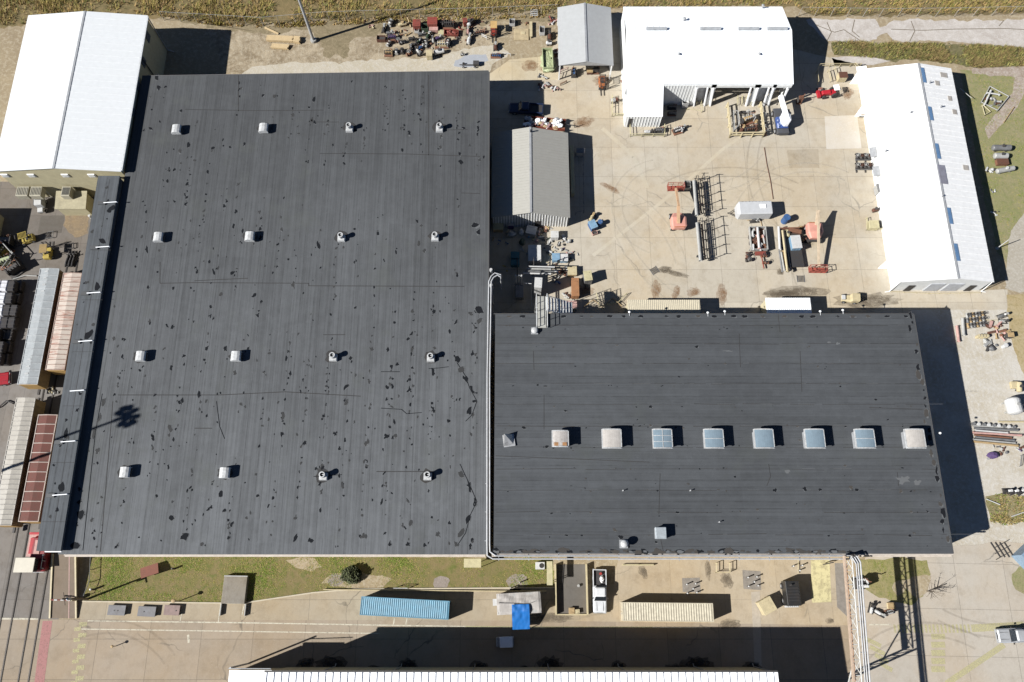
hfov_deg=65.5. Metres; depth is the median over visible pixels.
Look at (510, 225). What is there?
steel box
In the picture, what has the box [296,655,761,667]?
bushes
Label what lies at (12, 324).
wrapped bale
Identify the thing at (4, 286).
wrapped bale
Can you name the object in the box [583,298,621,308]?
guard rail
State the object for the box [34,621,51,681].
red strip
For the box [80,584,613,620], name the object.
front pavement
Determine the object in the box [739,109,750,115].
pump
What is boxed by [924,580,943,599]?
tree
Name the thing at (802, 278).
drain grate
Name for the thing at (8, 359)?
wrapped bale
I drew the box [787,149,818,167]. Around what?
old slab
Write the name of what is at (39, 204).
service cart
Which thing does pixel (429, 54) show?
steel box
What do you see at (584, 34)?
open shed
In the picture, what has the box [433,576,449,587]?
bare patch
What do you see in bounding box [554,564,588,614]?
loading ramp
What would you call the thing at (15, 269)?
machine
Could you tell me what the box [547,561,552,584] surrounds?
wall hood
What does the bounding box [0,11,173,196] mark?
gabled warehouse
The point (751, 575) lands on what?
grey pad
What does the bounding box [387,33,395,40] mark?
engine
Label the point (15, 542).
rail groove
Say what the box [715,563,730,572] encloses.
guard rail
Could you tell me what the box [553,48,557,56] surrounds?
machine
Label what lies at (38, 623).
rail groove
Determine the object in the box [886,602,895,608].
steel box
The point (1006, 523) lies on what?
weed clumps
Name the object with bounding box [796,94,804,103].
machine
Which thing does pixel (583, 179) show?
guard rail
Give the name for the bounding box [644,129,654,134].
pump
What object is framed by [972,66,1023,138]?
dirt path
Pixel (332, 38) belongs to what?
fence verge
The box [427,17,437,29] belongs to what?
machine
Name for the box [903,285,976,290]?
door
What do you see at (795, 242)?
steel box
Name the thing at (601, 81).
forklift
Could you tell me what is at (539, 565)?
air unit
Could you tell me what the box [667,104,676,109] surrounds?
machine
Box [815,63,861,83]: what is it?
guard rail
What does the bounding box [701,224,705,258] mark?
pipe
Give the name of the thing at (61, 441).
roof davit
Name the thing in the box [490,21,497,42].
forklift
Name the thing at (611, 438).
roof skylight
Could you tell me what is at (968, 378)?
gravel lot
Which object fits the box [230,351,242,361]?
roof vent
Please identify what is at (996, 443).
pipe
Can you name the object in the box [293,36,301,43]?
lumber stack
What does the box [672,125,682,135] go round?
machine
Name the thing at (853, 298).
golf cart
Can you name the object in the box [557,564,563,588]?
ladder
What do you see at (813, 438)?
roof skylight
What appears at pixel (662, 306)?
container
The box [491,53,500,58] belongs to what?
engine
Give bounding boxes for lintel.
[529,21,531,36]
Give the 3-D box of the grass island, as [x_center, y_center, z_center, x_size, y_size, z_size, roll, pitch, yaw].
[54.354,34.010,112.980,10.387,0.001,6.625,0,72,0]
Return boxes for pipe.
[489,268,493,288]
[523,272,550,274]
[525,270,554,271]
[527,268,550,269]
[529,266,554,267]
[692,180,698,215]
[695,222,702,260]
[696,181,699,214]
[697,182,701,212]
[699,223,703,259]
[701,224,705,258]
[756,227,760,248]
[777,226,780,249]
[778,250,783,271]
[780,252,785,270]
[781,230,788,271]
[786,250,791,270]
[955,325,960,341]
[960,318,965,335]
[972,431,1021,436]
[973,425,1015,428]
[973,438,1015,443]
[974,427,1018,431]
[974,434,1011,438]
[974,440,1018,446]
[975,429,1007,432]
[975,436,1014,441]
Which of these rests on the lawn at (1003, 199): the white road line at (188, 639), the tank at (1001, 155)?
the tank at (1001, 155)
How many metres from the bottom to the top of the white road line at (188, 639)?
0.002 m
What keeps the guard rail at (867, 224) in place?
on the yard pavement at (617, 197)
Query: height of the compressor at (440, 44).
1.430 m
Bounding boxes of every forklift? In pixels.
[14,231,35,246]
[39,241,54,259]
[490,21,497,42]
[598,74,605,95]
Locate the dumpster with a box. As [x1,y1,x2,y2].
[540,48,556,72]
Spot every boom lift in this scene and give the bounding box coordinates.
[667,182,686,230]
[804,210,827,272]
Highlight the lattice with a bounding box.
[990,540,1012,559]
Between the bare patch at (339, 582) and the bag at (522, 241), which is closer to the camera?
the bare patch at (339, 582)
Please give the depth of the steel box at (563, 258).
127.40 m
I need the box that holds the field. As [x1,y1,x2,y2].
[0,0,1023,28]
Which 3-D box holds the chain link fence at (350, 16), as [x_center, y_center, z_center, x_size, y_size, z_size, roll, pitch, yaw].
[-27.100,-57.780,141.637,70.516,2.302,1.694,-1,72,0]
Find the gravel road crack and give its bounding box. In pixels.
[817,20,1023,40]
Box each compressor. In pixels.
[435,40,448,48]
[654,126,663,133]
[740,111,755,126]
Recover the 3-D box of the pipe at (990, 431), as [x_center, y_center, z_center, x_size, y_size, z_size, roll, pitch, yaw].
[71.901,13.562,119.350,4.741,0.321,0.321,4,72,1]
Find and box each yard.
[0,182,94,278]
[0,279,63,618]
[207,24,502,73]
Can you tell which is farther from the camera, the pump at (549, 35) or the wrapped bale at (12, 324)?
the pump at (549, 35)
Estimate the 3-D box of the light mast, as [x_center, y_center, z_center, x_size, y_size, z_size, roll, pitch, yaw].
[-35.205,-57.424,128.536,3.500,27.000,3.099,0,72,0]
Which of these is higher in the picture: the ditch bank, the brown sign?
the ditch bank
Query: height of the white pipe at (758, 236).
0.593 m
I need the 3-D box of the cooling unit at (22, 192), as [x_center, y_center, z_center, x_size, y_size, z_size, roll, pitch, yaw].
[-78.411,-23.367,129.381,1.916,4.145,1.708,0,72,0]
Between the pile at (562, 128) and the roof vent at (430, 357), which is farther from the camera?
the pile at (562, 128)
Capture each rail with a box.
[0,260,77,680]
[0,262,67,619]
[17,574,36,681]
[28,573,46,679]
[83,557,93,595]
[323,589,546,591]
[575,154,583,214]
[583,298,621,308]
[596,293,626,306]
[612,94,623,114]
[622,564,653,565]
[630,124,664,136]
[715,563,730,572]
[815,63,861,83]
[846,564,855,680]
[866,217,883,229]
[891,291,980,293]
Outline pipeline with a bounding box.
[485,272,849,560]
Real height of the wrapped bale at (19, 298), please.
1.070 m
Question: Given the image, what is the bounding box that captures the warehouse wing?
[491,311,953,556]
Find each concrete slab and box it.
[464,559,480,567]
[514,29,528,39]
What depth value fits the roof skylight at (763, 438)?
109.28 m
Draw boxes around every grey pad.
[682,578,700,592]
[742,570,760,589]
[835,563,847,615]
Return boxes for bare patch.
[286,557,321,571]
[322,572,390,587]
[328,574,343,585]
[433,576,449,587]
[506,574,526,590]
[892,575,930,598]
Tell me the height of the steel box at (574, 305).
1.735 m
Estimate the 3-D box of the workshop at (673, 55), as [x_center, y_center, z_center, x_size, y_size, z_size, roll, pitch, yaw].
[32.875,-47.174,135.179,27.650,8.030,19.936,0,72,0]
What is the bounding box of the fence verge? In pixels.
[159,12,557,58]
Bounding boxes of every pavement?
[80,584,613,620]
[489,12,1007,350]
[490,57,558,79]
[851,540,1023,681]
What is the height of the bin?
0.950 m
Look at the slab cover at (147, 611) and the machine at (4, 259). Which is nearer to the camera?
the slab cover at (147, 611)
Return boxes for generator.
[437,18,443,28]
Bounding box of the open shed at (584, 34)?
[557,3,613,79]
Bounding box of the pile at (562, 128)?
[524,115,574,131]
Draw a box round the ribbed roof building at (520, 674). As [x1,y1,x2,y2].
[228,663,778,681]
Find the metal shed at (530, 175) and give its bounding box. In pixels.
[491,127,569,226]
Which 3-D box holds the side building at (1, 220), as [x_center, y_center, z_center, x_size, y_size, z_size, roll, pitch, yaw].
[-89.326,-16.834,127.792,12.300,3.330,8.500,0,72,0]
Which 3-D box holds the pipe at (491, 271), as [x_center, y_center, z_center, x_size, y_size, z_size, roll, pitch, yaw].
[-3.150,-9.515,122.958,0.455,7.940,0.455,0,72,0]
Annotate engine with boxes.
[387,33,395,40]
[442,19,454,29]
[445,35,451,47]
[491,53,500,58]
[744,124,757,133]
[884,609,895,615]
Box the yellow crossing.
[865,622,1023,681]
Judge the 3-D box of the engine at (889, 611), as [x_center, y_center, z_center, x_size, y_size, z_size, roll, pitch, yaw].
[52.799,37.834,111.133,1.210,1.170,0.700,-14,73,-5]
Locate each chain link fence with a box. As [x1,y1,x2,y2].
[159,4,557,25]
[798,6,1023,16]
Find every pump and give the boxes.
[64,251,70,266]
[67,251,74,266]
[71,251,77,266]
[381,23,387,33]
[408,36,416,41]
[418,31,425,36]
[435,34,443,40]
[466,25,469,34]
[466,32,472,45]
[493,41,497,50]
[547,30,551,40]
[588,212,596,220]
[611,97,618,103]
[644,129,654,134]
[737,124,745,133]
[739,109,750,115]
[749,218,759,223]
[867,602,875,613]
[873,608,885,617]
[996,312,1009,319]
[998,319,1008,323]
[1002,489,1012,493]
[1009,488,1018,495]
[1016,487,1023,496]
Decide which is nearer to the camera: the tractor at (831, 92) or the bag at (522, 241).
the bag at (522, 241)
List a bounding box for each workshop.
[619,4,793,126]
[850,63,993,291]
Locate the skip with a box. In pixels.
[444,29,458,36]
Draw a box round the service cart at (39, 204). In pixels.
[33,199,47,212]
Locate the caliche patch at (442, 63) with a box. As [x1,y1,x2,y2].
[242,45,508,73]
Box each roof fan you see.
[531,327,537,334]
[619,539,628,547]
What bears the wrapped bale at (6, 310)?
on the wrapped bale
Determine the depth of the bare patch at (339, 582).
113.01 m
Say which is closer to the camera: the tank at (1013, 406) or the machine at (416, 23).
the tank at (1013, 406)
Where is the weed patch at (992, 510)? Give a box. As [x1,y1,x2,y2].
[985,493,1023,523]
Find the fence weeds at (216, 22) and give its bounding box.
[158,10,556,27]
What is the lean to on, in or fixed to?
on the yard at (19, 215)
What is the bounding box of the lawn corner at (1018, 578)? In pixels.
[1012,566,1023,593]
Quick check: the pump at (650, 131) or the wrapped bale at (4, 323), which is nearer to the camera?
the wrapped bale at (4, 323)
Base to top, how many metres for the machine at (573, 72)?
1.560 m
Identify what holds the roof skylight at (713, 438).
on the warehouse wing
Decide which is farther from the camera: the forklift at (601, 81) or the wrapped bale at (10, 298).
the forklift at (601, 81)
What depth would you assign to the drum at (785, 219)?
129.02 m
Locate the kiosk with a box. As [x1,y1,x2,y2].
[836,72,847,82]
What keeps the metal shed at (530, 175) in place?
on the yard pavement at (617, 197)
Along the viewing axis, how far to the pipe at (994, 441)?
118.80 m
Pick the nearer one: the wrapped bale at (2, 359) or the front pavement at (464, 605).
the front pavement at (464, 605)
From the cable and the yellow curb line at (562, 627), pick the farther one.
the cable
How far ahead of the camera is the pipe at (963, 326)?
124.27 m
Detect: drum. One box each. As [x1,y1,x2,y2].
[597,219,602,226]
[781,214,790,223]
[1001,343,1008,348]
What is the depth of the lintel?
141.55 m
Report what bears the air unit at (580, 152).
on the yard pavement at (617, 197)
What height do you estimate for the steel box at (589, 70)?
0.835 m
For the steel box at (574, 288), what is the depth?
125.24 m
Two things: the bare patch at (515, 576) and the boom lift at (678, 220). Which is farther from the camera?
the boom lift at (678, 220)
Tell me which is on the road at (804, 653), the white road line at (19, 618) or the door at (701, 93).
the white road line at (19, 618)
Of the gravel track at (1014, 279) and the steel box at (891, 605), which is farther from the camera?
the gravel track at (1014, 279)
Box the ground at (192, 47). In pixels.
[0,3,1023,619]
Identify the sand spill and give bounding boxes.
[63,216,88,236]
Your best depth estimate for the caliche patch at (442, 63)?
139.78 m
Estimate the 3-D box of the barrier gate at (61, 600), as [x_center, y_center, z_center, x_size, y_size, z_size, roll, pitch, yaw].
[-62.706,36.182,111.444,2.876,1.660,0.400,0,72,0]
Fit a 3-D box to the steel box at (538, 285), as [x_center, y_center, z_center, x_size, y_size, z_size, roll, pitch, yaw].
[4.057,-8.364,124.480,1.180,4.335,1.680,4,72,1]
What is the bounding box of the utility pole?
[61,592,88,604]
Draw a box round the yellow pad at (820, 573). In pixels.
[811,560,830,602]
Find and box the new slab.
[825,115,860,148]
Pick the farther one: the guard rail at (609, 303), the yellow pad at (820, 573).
the guard rail at (609, 303)
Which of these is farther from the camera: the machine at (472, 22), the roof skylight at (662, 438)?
the machine at (472, 22)
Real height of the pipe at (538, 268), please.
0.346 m
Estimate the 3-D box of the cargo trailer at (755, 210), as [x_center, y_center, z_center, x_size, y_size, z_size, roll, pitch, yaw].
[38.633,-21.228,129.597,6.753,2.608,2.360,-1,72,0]
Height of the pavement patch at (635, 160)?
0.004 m
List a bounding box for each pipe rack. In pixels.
[517,257,550,275]
[694,172,710,214]
[698,215,714,260]
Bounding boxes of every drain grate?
[649,266,659,274]
[796,275,804,281]
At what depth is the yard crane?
134.24 m
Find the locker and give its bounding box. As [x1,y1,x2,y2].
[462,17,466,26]
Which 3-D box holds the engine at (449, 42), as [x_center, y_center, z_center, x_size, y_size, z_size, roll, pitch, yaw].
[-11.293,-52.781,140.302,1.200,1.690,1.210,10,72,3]
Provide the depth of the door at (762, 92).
135.62 m
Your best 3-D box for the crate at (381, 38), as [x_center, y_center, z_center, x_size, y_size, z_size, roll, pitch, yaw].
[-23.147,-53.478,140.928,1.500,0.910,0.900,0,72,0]
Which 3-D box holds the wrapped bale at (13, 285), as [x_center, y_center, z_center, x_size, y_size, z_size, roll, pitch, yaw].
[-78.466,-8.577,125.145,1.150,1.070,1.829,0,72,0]
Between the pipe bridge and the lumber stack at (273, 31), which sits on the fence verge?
the lumber stack at (273, 31)
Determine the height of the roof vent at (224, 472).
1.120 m
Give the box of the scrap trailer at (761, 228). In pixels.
[748,226,767,268]
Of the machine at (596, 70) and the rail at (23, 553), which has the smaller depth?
the rail at (23, 553)
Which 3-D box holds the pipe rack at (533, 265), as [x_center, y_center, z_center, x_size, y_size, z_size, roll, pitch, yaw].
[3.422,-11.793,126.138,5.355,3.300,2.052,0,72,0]
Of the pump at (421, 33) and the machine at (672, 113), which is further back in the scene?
the pump at (421, 33)
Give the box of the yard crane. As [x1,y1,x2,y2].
[771,95,790,134]
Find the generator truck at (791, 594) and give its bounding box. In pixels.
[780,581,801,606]
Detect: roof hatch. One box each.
[502,434,514,446]
[654,527,666,538]
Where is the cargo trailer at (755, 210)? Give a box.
[728,201,772,219]
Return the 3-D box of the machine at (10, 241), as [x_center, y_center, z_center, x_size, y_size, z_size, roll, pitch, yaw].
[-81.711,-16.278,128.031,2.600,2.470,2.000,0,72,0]
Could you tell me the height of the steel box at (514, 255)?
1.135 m
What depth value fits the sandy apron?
112.67 m
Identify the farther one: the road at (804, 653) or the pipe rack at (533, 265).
the pipe rack at (533, 265)
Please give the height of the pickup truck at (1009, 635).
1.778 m
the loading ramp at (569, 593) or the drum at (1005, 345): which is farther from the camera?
the drum at (1005, 345)
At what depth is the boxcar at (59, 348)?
120.75 m
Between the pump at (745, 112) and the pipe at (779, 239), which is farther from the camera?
the pump at (745, 112)
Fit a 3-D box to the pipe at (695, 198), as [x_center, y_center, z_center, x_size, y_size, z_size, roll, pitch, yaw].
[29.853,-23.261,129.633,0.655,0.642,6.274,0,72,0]
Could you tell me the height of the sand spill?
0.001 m
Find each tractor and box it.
[13,535,50,572]
[816,84,839,98]
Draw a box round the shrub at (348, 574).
[340,565,361,583]
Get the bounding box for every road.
[0,619,850,681]
[806,18,1023,48]
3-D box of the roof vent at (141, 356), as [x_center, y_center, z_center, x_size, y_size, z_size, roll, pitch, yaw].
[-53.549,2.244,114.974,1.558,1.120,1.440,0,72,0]
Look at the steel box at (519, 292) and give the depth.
125.28 m
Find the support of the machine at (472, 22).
on the fence verge
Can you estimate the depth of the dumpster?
138.83 m
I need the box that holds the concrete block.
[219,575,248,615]
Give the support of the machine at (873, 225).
on the yard pavement at (617, 197)
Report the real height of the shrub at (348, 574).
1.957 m
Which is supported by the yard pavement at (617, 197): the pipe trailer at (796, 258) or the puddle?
the pipe trailer at (796, 258)
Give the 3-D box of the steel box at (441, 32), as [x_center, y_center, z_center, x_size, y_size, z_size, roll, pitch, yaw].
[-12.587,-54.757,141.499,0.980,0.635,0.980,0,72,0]
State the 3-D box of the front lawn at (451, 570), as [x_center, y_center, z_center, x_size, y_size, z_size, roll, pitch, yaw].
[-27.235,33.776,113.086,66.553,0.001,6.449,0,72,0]
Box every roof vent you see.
[119,467,132,477]
[135,351,147,361]
[153,232,164,242]
[171,124,182,134]
[219,467,231,478]
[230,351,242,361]
[244,231,255,241]
[259,123,268,132]
[319,471,327,480]
[329,352,337,361]
[337,232,345,241]
[346,122,353,132]
[424,471,431,480]
[427,353,434,361]
[431,231,438,241]
[436,122,442,132]
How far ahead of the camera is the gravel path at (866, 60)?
140.09 m
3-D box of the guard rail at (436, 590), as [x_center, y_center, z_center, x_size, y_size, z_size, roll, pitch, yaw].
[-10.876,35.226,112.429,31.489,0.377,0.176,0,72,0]
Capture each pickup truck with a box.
[0,372,11,385]
[508,101,543,115]
[592,569,607,612]
[994,627,1023,644]
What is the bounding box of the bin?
[421,23,427,31]
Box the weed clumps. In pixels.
[990,494,1023,525]
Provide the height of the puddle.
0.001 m
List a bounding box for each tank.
[398,21,406,26]
[434,48,444,55]
[546,39,551,45]
[785,229,789,236]
[991,144,1011,151]
[993,152,1008,159]
[995,166,1014,173]
[1001,397,1023,414]
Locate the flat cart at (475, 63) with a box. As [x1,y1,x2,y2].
[459,60,478,67]
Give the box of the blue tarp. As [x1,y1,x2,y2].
[512,604,529,629]
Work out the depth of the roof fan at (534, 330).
115.14 m
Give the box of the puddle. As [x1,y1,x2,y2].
[454,54,487,66]
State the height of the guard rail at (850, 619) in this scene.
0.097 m
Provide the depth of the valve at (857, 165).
132.97 m
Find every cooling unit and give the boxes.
[15,187,30,198]
[29,187,54,198]
[61,187,75,198]
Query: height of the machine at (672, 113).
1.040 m
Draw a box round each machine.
[0,234,16,248]
[0,241,14,257]
[0,253,16,270]
[4,259,26,278]
[413,19,420,30]
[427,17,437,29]
[469,16,475,27]
[474,29,484,35]
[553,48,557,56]
[571,66,576,77]
[592,66,599,74]
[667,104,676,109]
[667,110,676,115]
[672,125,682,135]
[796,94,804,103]
[851,577,871,588]
[867,220,879,230]
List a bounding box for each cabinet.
[570,145,574,196]
[873,184,879,195]
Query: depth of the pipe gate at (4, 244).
126.98 m
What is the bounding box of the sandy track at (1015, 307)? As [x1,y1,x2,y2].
[1007,294,1023,372]
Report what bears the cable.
on the yard pavement at (617, 197)
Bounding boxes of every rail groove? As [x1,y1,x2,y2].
[0,261,77,681]
[0,263,67,625]
[17,573,37,681]
[27,552,51,681]
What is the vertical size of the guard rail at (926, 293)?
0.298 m
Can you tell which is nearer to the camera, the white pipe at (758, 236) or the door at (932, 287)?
the door at (932, 287)
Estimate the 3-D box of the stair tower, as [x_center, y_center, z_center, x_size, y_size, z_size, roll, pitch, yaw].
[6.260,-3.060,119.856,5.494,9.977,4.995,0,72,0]
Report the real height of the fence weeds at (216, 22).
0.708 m
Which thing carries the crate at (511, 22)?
on the ground at (192, 47)
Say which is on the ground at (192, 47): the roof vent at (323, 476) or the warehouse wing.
the warehouse wing
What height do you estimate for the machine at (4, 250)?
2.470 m
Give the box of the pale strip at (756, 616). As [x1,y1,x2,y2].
[751,591,761,668]
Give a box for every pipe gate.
[0,240,18,269]
[980,86,1008,111]
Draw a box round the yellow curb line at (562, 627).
[466,626,652,627]
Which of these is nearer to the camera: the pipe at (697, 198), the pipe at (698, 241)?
the pipe at (698, 241)
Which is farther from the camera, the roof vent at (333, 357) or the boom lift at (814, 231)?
the boom lift at (814, 231)
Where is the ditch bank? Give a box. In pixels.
[831,42,1023,67]
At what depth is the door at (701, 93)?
135.62 m
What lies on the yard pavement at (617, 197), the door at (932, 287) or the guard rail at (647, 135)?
the guard rail at (647, 135)
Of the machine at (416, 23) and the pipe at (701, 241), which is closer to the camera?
the pipe at (701, 241)
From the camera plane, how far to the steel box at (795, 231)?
128.39 m
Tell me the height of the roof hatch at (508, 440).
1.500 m
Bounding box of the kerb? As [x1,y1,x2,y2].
[82,587,554,603]
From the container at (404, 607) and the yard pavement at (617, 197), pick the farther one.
the yard pavement at (617, 197)
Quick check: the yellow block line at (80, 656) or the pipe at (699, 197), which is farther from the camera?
the pipe at (699, 197)
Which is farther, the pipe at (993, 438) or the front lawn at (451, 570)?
the pipe at (993, 438)
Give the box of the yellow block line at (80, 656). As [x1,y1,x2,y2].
[71,622,86,681]
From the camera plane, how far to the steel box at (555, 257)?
127.30 m
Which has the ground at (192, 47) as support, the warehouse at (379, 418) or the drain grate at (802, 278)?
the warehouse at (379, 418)
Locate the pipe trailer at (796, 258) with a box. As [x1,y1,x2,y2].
[780,227,803,267]
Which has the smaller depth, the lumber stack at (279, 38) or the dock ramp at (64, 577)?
the dock ramp at (64, 577)
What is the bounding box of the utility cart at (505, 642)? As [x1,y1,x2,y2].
[496,636,513,647]
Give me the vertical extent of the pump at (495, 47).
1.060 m
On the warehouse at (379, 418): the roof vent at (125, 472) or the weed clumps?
the roof vent at (125, 472)
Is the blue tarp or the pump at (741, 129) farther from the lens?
the pump at (741, 129)
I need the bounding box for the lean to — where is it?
[55,191,93,215]
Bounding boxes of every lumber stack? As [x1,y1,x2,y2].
[264,27,278,33]
[266,35,293,42]
[270,43,289,49]
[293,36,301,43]
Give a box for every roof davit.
[46,482,67,497]
[54,428,75,443]
[72,330,92,343]
[81,282,100,294]
[90,238,109,249]
[98,201,117,210]
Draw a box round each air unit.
[535,562,544,569]
[576,148,584,156]
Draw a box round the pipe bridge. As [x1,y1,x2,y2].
[843,554,870,681]
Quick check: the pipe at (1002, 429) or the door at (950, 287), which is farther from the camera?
the door at (950, 287)
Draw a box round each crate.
[376,35,385,42]
[384,48,392,56]
[509,18,514,26]
[539,26,544,35]
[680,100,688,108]
[684,180,690,189]
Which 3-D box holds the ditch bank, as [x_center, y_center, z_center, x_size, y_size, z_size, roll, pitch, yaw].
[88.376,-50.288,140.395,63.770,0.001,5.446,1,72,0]
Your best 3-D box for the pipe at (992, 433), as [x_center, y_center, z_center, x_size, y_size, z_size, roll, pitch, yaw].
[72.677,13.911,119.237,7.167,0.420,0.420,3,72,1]
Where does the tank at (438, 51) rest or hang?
on the dirt yard at (240, 51)
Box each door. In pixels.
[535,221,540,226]
[695,88,706,100]
[755,88,767,100]
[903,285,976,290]
[922,284,944,290]
[940,284,963,290]
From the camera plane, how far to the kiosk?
137.56 m
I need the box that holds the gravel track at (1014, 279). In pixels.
[1005,214,1023,292]
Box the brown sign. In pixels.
[140,563,159,578]
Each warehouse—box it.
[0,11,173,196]
[36,70,489,556]
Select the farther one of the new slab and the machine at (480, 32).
the machine at (480, 32)
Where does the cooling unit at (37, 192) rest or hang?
on the yard at (19, 215)
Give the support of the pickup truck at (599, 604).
on the front pavement at (464, 605)
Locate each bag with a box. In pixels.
[506,230,516,236]
[518,228,523,234]
[519,238,524,244]
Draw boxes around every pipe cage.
[725,101,765,137]
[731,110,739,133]
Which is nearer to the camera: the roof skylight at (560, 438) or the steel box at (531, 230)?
the roof skylight at (560, 438)
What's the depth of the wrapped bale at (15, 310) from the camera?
123.48 m
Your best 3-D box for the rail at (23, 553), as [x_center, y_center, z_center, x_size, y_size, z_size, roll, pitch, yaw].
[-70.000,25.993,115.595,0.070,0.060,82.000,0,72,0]
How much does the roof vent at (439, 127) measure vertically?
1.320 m
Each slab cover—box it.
[107,605,126,615]
[137,606,156,616]
[163,605,180,615]
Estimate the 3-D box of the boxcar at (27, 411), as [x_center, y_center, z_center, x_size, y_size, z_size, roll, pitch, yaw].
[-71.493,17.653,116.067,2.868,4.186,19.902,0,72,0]
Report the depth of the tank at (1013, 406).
118.75 m
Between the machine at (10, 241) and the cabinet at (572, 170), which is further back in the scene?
the cabinet at (572, 170)
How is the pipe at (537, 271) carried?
on the pipe rack at (533, 265)
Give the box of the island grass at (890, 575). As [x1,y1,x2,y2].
[867,559,924,596]
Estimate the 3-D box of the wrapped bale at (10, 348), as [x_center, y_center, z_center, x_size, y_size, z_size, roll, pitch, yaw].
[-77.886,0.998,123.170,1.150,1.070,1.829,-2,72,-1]
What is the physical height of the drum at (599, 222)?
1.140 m
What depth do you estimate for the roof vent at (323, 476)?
109.52 m
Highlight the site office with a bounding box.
[493,591,541,614]
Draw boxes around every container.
[360,596,450,619]
[620,602,713,621]
[625,300,700,312]
[760,298,811,312]
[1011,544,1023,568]
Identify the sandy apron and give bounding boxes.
[578,557,854,624]
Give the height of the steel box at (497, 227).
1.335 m
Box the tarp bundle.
[986,452,998,459]
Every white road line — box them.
[2,618,37,619]
[81,604,890,642]
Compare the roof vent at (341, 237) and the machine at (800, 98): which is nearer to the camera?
the roof vent at (341, 237)
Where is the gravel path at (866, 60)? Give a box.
[831,56,887,65]
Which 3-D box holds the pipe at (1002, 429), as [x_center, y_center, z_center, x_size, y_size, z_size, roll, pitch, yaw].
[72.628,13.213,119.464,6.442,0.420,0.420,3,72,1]
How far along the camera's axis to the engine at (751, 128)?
134.89 m
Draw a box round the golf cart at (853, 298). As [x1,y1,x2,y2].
[841,293,860,303]
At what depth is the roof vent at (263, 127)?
126.25 m
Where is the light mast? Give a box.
[298,0,316,43]
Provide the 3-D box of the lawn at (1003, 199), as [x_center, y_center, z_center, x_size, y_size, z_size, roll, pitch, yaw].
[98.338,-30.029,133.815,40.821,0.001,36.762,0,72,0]
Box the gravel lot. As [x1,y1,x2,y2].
[911,309,1023,545]
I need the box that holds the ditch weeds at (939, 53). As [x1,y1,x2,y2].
[832,38,1023,67]
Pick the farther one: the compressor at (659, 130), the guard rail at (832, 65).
the guard rail at (832, 65)
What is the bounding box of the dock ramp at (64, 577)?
[49,554,79,617]
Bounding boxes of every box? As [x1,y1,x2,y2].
[426,50,432,59]
[429,26,437,32]
[438,30,443,35]
[493,223,502,232]
[508,222,513,228]
[511,251,518,259]
[511,260,518,267]
[515,285,523,299]
[525,225,536,236]
[528,245,540,263]
[534,277,541,296]
[551,231,558,239]
[552,253,559,262]
[560,254,567,262]
[563,301,576,311]
[568,266,576,275]
[569,608,574,613]
[571,278,578,298]
[582,270,592,284]
[587,68,592,74]
[588,219,597,231]
[755,596,776,615]
[788,228,801,234]
[789,235,802,250]
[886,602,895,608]
[995,158,1008,165]
[1004,332,1014,338]
[1009,381,1017,388]
[1015,382,1023,391]
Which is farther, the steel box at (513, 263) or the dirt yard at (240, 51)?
the dirt yard at (240, 51)
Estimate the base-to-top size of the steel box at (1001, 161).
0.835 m
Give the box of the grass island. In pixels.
[859,557,929,604]
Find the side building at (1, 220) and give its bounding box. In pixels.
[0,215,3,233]
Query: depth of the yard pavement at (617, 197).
131.20 m
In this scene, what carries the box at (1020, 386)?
on the gravel lot
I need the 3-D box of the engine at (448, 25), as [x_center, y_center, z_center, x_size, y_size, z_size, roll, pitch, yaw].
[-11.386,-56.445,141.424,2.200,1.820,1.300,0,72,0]
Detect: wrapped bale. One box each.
[0,280,8,292]
[0,292,6,304]
[0,305,4,316]
[0,317,8,329]
[0,329,6,341]
[0,341,7,353]
[0,353,5,365]
[2,305,11,316]
[4,353,11,365]
[5,292,16,304]
[5,329,16,341]
[5,341,13,353]
[7,280,18,292]
[7,317,18,329]
[9,305,20,316]
[15,292,22,304]
[16,280,25,292]
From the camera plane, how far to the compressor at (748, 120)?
135.23 m
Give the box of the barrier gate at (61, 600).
[51,599,74,600]
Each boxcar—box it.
[0,397,45,532]
[17,268,63,394]
[18,414,57,528]
[45,272,81,379]
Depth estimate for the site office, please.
109.63 m
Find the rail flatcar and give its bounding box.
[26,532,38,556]
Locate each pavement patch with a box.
[38,215,64,233]
[592,122,760,255]
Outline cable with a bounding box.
[764,147,772,197]
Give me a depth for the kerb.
112.37 m
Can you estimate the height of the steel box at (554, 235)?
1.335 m
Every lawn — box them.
[83,557,554,601]
[960,70,1023,262]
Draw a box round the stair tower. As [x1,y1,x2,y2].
[535,293,572,327]
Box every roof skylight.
[552,430,568,446]
[601,428,621,448]
[652,428,672,448]
[703,428,724,448]
[752,428,774,448]
[802,428,825,448]
[851,428,875,448]
[901,428,926,448]
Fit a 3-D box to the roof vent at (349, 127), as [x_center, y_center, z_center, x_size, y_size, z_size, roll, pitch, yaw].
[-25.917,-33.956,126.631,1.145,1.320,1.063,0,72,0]
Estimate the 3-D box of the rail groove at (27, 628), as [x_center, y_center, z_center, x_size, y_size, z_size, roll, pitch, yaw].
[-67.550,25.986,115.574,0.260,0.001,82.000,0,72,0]
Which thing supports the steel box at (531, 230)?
on the yard pavement at (617, 197)

